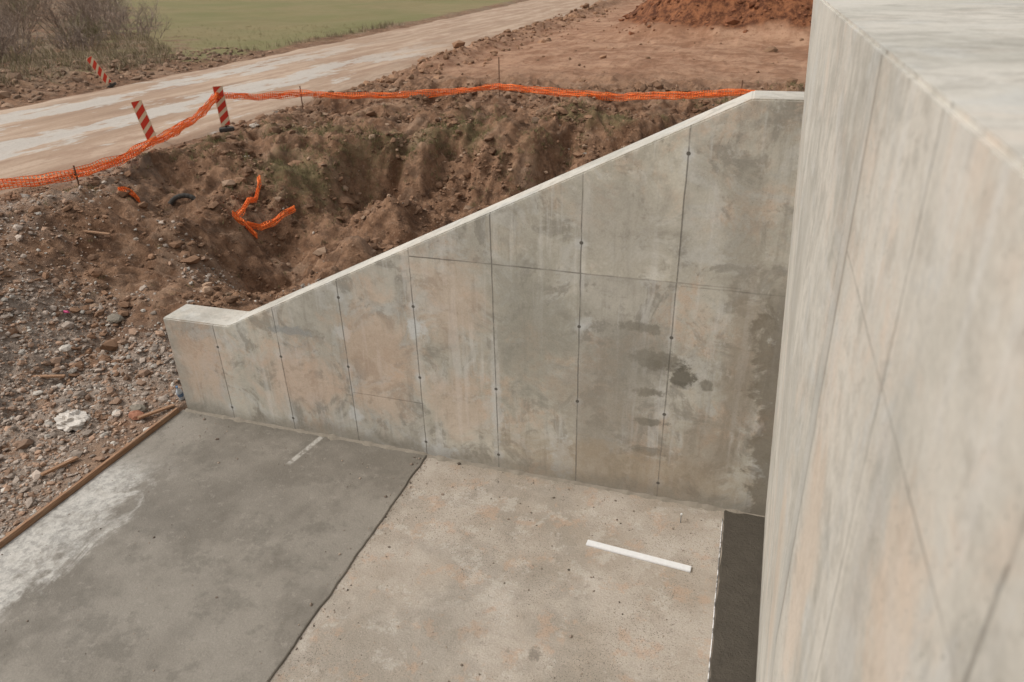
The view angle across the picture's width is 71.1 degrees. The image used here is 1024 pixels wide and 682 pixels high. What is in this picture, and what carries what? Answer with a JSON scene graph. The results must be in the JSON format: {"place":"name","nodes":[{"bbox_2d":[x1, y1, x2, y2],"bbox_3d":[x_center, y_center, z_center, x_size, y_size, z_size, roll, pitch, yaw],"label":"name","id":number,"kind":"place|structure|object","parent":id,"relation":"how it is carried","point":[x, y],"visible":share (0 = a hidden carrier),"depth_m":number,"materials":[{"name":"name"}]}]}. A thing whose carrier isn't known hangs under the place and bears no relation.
{"place":"outdoors","nodes":[
{"label":"outdoors","id":0,"kind":"place"},
{"bbox_2d":[0,186,327,538],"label":"gravel","id":1,"kind":"structure","parent":0,"point":[36,476],"depth_m":10.49,"materials":[{"name":"gravel"}]},
{"bbox_2d":[129,404,146,411],"bbox_3d":[-5.195,0.915,9.942,0.251,0.070,0.174,19,34,33],"label":"cement chunk","id":2,"kind":"object","parent":1,"relation":"on","point":[141,407],"visible":0.91,"depth_m":9.90,"materials":[{"name":"grey concrete"}]},
{"bbox_2d":[0,0,605,194],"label":"dirt road","id":3,"kind":"structure","parent":0,"point":[64,133],"depth_m":26.00,"materials":[{"name":"beige soil"}]},
{"bbox_2d":[0,0,812,534],"bbox_3d":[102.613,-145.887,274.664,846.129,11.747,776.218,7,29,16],"label":"ground","id":4,"kind":"structure","parent":0,"point":[680,54],"depth_m":18.15,"materials":[{"name":"brown soil"}]},
{"bbox_2d":[0,23,22,60],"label":"bare bush","id":5,"kind":"object","parent":4,"relation":"on","point":[2,48],"visible":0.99,"depth_m":32.03,"materials":[{"name":"brown plant"}]},
{"bbox_2d":[0,19,37,59],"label":"bare bush","id":6,"kind":"object","parent":4,"relation":"on","point":[23,44],"visible":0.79,"depth_m":34.70,"materials":[{"name":"brown plant"}]},
{"bbox_2d":[0,0,52,39],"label":"bare bush","id":7,"kind":"object","parent":4,"relation":"on","point":[22,19],"visible":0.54,"depth_m":47.87,"materials":[{"name":"brown plant"}]},
{"bbox_2d":[0,0,52,20],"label":"bare bush","id":8,"kind":"object","parent":4,"relation":"on","point":[28,3],"visible":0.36,"depth_m":61.97,"materials":[{"name":"brown plant"}]},
{"bbox_2d":[29,374,65,377],"bbox_3d":[-6.955,0.527,10.670,0.550,0.030,0.050,-1,33,-12],"label":"wood offcut","id":9,"kind":"object","parent":4,"relation":"on","point":[54,376],"visible":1,"depth_m":10.67,"materials":[{"name":"brown wood"}]},
{"bbox_2d":[40,456,78,475],"bbox_3d":[-5.541,1.530,8.785,0.050,0.030,0.450,18,27,22],"label":"wood offcut","id":10,"kind":"object","parent":4,"relation":"on","point":[58,466],"visible":1,"depth_m":8.77,"materials":[{"name":"beige wood"}]},
{"bbox_2d":[6,0,120,35],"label":"bare bush","id":11,"kind":"object","parent":4,"relation":"on","point":[46,16],"visible":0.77,"depth_m":46.44,"materials":[{"name":"brown plant"}]},
{"bbox_2d":[39,15,105,51],"bbox_3d":[-23.816,-16.851,39.224,3.394,1.941,3.187,7,29,16],"label":"bare bush","id":12,"kind":"object","parent":4,"relation":"on","point":[73,37],"visible":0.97,"depth_m":39.21,"materials":[{"name":"brown plant"}]},
{"bbox_2d":[54,409,92,431],"bbox_3d":[-5.938,1.039,9.680,0.560,0.173,0.411,7,29,16],"label":"rock","id":13,"kind":"object","parent":4,"relation":"on","point":[75,420],"visible":1,"depth_m":9.60,"materials":[{"name":"white stone"}]},
{"bbox_2d":[46,0,120,26],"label":"bare bush","id":14,"kind":"object","parent":4,"relation":"on","point":[73,3],"visible":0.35,"depth_m":56.14,"materials":[{"name":"brown plant"}]},
{"bbox_2d":[51,7,117,43],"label":"bare bush","id":15,"kind":"object","parent":4,"relation":"on","point":[96,28],"visible":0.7,"depth_m":42.32,"materials":[{"name":"brown plant"}]},
{"bbox_2d":[0,408,178,548],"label":"formwork board","id":16,"kind":"object","parent":4,"relation":"on","point":[7,538],"visible":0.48,"depth_m":8.55,"materials":[{"name":"brown wood"}]},
{"bbox_2d":[59,0,123,17],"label":"bare bush","id":17,"kind":"object","parent":4,"relation":"on","point":[97,3],"visible":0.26,"depth_m":66.20,"materials":[{"name":"brown plant"}]},
{"bbox_2d":[56,0,135,33],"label":"bare bush","id":18,"kind":"object","parent":4,"relation":"on","point":[100,12],"visible":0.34,"depth_m":51.32,"materials":[{"name":"brown plant"}]},
{"bbox_2d":[84,230,109,234],"bbox_3d":[-7.726,-2.002,13.174,0.700,0.030,0.050,7,34,4],"label":"wood offcut","id":19,"kind":"object","parent":4,"relation":"on","point":[97,232],"visible":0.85,"depth_m":13.15,"materials":[{"name":"brown wood"}]},
{"bbox_2d":[86,56,116,87],"bbox_3d":[-16.164,-10.544,28.198,0.400,1.320,0.280,-33,33,-4],"label":"traffic delineator","id":20,"kind":"object","parent":4,"relation":"on","point":[98,69],"visible":0.88,"depth_m":28.15,"materials":[{"name":"red plastic"}]},
{"bbox_2d":[106,313,123,322],"bbox_3d":[-6.552,-0.393,11.819,0.291,0.112,0.220,7,29,16],"label":"rock","id":21,"kind":"object","parent":4,"relation":"on","point":[114,318],"visible":1,"depth_m":11.76,"materials":[{"name":"grey stone"}]},
{"bbox_2d":[76,0,170,39],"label":"bare bush","id":22,"kind":"object","parent":4,"relation":"on","point":[139,22],"visible":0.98,"depth_m":46.90,"materials":[{"name":"brown plant"}]},
{"bbox_2d":[128,410,143,419],"bbox_3d":[-5.127,0.995,9.777,0.247,0.091,0.159,7,29,16],"label":"broken brick","id":23,"kind":"object","parent":4,"relation":"on","point":[133,414],"visible":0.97,"depth_m":9.73,"materials":[{"name":"brick"}]},
{"bbox_2d":[0,47,277,107],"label":"roadside rubble","id":24,"kind":"object","parent":4,"relation":"on","point":[7,94],"visible":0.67,"depth_m":31.05,"materials":[{"name":"stone"}]},
{"bbox_2d":[131,100,157,140],"bbox_3d":[-9.412,-5.546,18.463,0.400,1.270,0.280,-19,31,-13],"label":"traffic delineator","id":25,"kind":"object","parent":4,"relation":"on","point":[143,118],"visible":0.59,"depth_m":18.35,"materials":[{"name":"red plastic"}]},
{"bbox_2d":[137,404,174,418],"bbox_3d":[-4.889,0.969,9.855,0.050,0.030,0.500,26,32,32],"label":"wood offcut","id":26,"kind":"object","parent":4,"relation":"on","point":[155,411],"visible":1,"depth_m":9.83,"materials":[{"name":"brown wood"}]},
{"bbox_2d":[175,386,184,399],"bbox_3d":[-4.688,0.723,10.104,0.087,0.275,0.085,18,51,10],"label":"water bottle","id":27,"kind":"object","parent":4,"relation":"on","point":[180,393],"visible":0.96,"depth_m":10.08,"materials":[{"name":"clear plastic"}]},
{"bbox_2d":[168,193,195,204],"bbox_3d":[-7.114,-3.082,15.582,0.700,0.266,0.106,-1,6,-12],"label":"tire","id":28,"kind":"object","parent":4,"relation":"on","point":[173,199],"visible":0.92,"depth_m":15.53,"materials":[{"name":"black rubber"}]},
{"bbox_2d":[118,175,295,237],"bbox_3d":[-6.360,-2.825,15.311,3.278,1.454,0.967,-23,35,-35],"label":"net scrap","id":29,"kind":"object","parent":4,"relation":"on","point":[242,210],"visible":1,"depth_m":15.76,"materials":[{"name":"orange plastic"}]},
{"bbox_2d":[0,409,426,681],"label":"damp concrete slab","id":30,"kind":"structure","parent":4,"relation":"on","point":[89,574],"depth_m":7.49,"materials":[{"name":"grey concrete"}]},
{"bbox_2d":[212,86,234,132],"bbox_3d":[-8.002,-6.388,19.816,0.400,1.270,0.280,-12,29,-17],"label":"traffic delineator","id":31,"kind":"object","parent":4,"relation":"on","point":[222,109],"visible":0.89,"depth_m":19.80,"materials":[{"name":"red plastic"}]},
{"bbox_2d":[0,57,754,189],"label":"orange safety net","id":32,"kind":"object","parent":4,"relation":"on","point":[204,109],"visible":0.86,"depth_m":19.96,"materials":[{"name":"plastic"}]},
{"bbox_2d":[0,77,803,386],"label":"dirt clods","id":33,"kind":"object","parent":4,"relation":"on","point":[112,344],"visible":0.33,"depth_m":16.48,"materials":[{"name":"soil"}]},
{"bbox_2d":[0,19,804,308],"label":"grass tufts","id":34,"kind":"object","parent":4,"relation":"on","point":[70,55],"visible":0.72,"depth_m":30.77,"materials":[{"name":"plant"}]},
{"bbox_2d":[269,457,723,681],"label":"concrete slab","id":35,"kind":"structure","parent":4,"relation":"on","point":[493,639],"depth_m":6.97,"materials":[{"name":"grey concrete"}]},
{"bbox_2d":[1,415,718,681],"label":"mortar crumbs","id":36,"kind":"object","parent":35,"relation":"on","point":[442,494],"visible":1,"depth_m":7.65,"materials":[{"name":"concrete"}]},
{"bbox_2d":[185,408,764,516],"bbox_3d":[-0.895,1.436,8.856,7.680,0.082,0.093,7,29,16],"label":"mortar fillet","id":37,"kind":"object","parent":35,"relation":"on","point":[697,505],"visible":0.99,"depth_m":8.73,"materials":[{"name":"grey concrete"}]},
{"bbox_2d":[586,540,691,571],"bbox_3d":[1.288,2.201,7.351,1.080,0.022,0.075,9,30,20],"label":"white batten","id":38,"kind":"object","parent":35,"relation":"on","point":[641,556],"visible":1,"depth_m":7.33,"materials":[{"name":"paint"}]},
{"bbox_2d":[707,519,722,681],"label":"white cord","id":39,"kind":"object","parent":35,"relation":"on","point":[714,603],"visible":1,"depth_m":6.77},
{"bbox_2d":[709,510,764,681],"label":"wet mortar strip","id":40,"kind":"object","parent":35,"relation":"on","point":[735,642],"visible":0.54,"depth_m":6.80,"materials":[{"name":"grey concrete"}]},
{"bbox_2d":[350,0,810,89],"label":"spoil heap clods","id":41,"kind":"object","parent":4,"relation":"on","point":[391,79],"visible":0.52,"depth_m":35.19,"materials":[{"name":"soil"}]},
{"bbox_2d":[163,90,804,515],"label":"concrete wing wall","id":42,"kind":"structure","parent":0,"point":[613,320],"depth_m":7.62,"materials":[{"name":"grey concrete"}]},
{"bbox_2d":[756,0,1023,681],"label":"concrete abutment wall","id":43,"kind":"structure","parent":0,"point":[893,547],"depth_m":1.55,"materials":[{"name":"grey concrete"}]}
]}

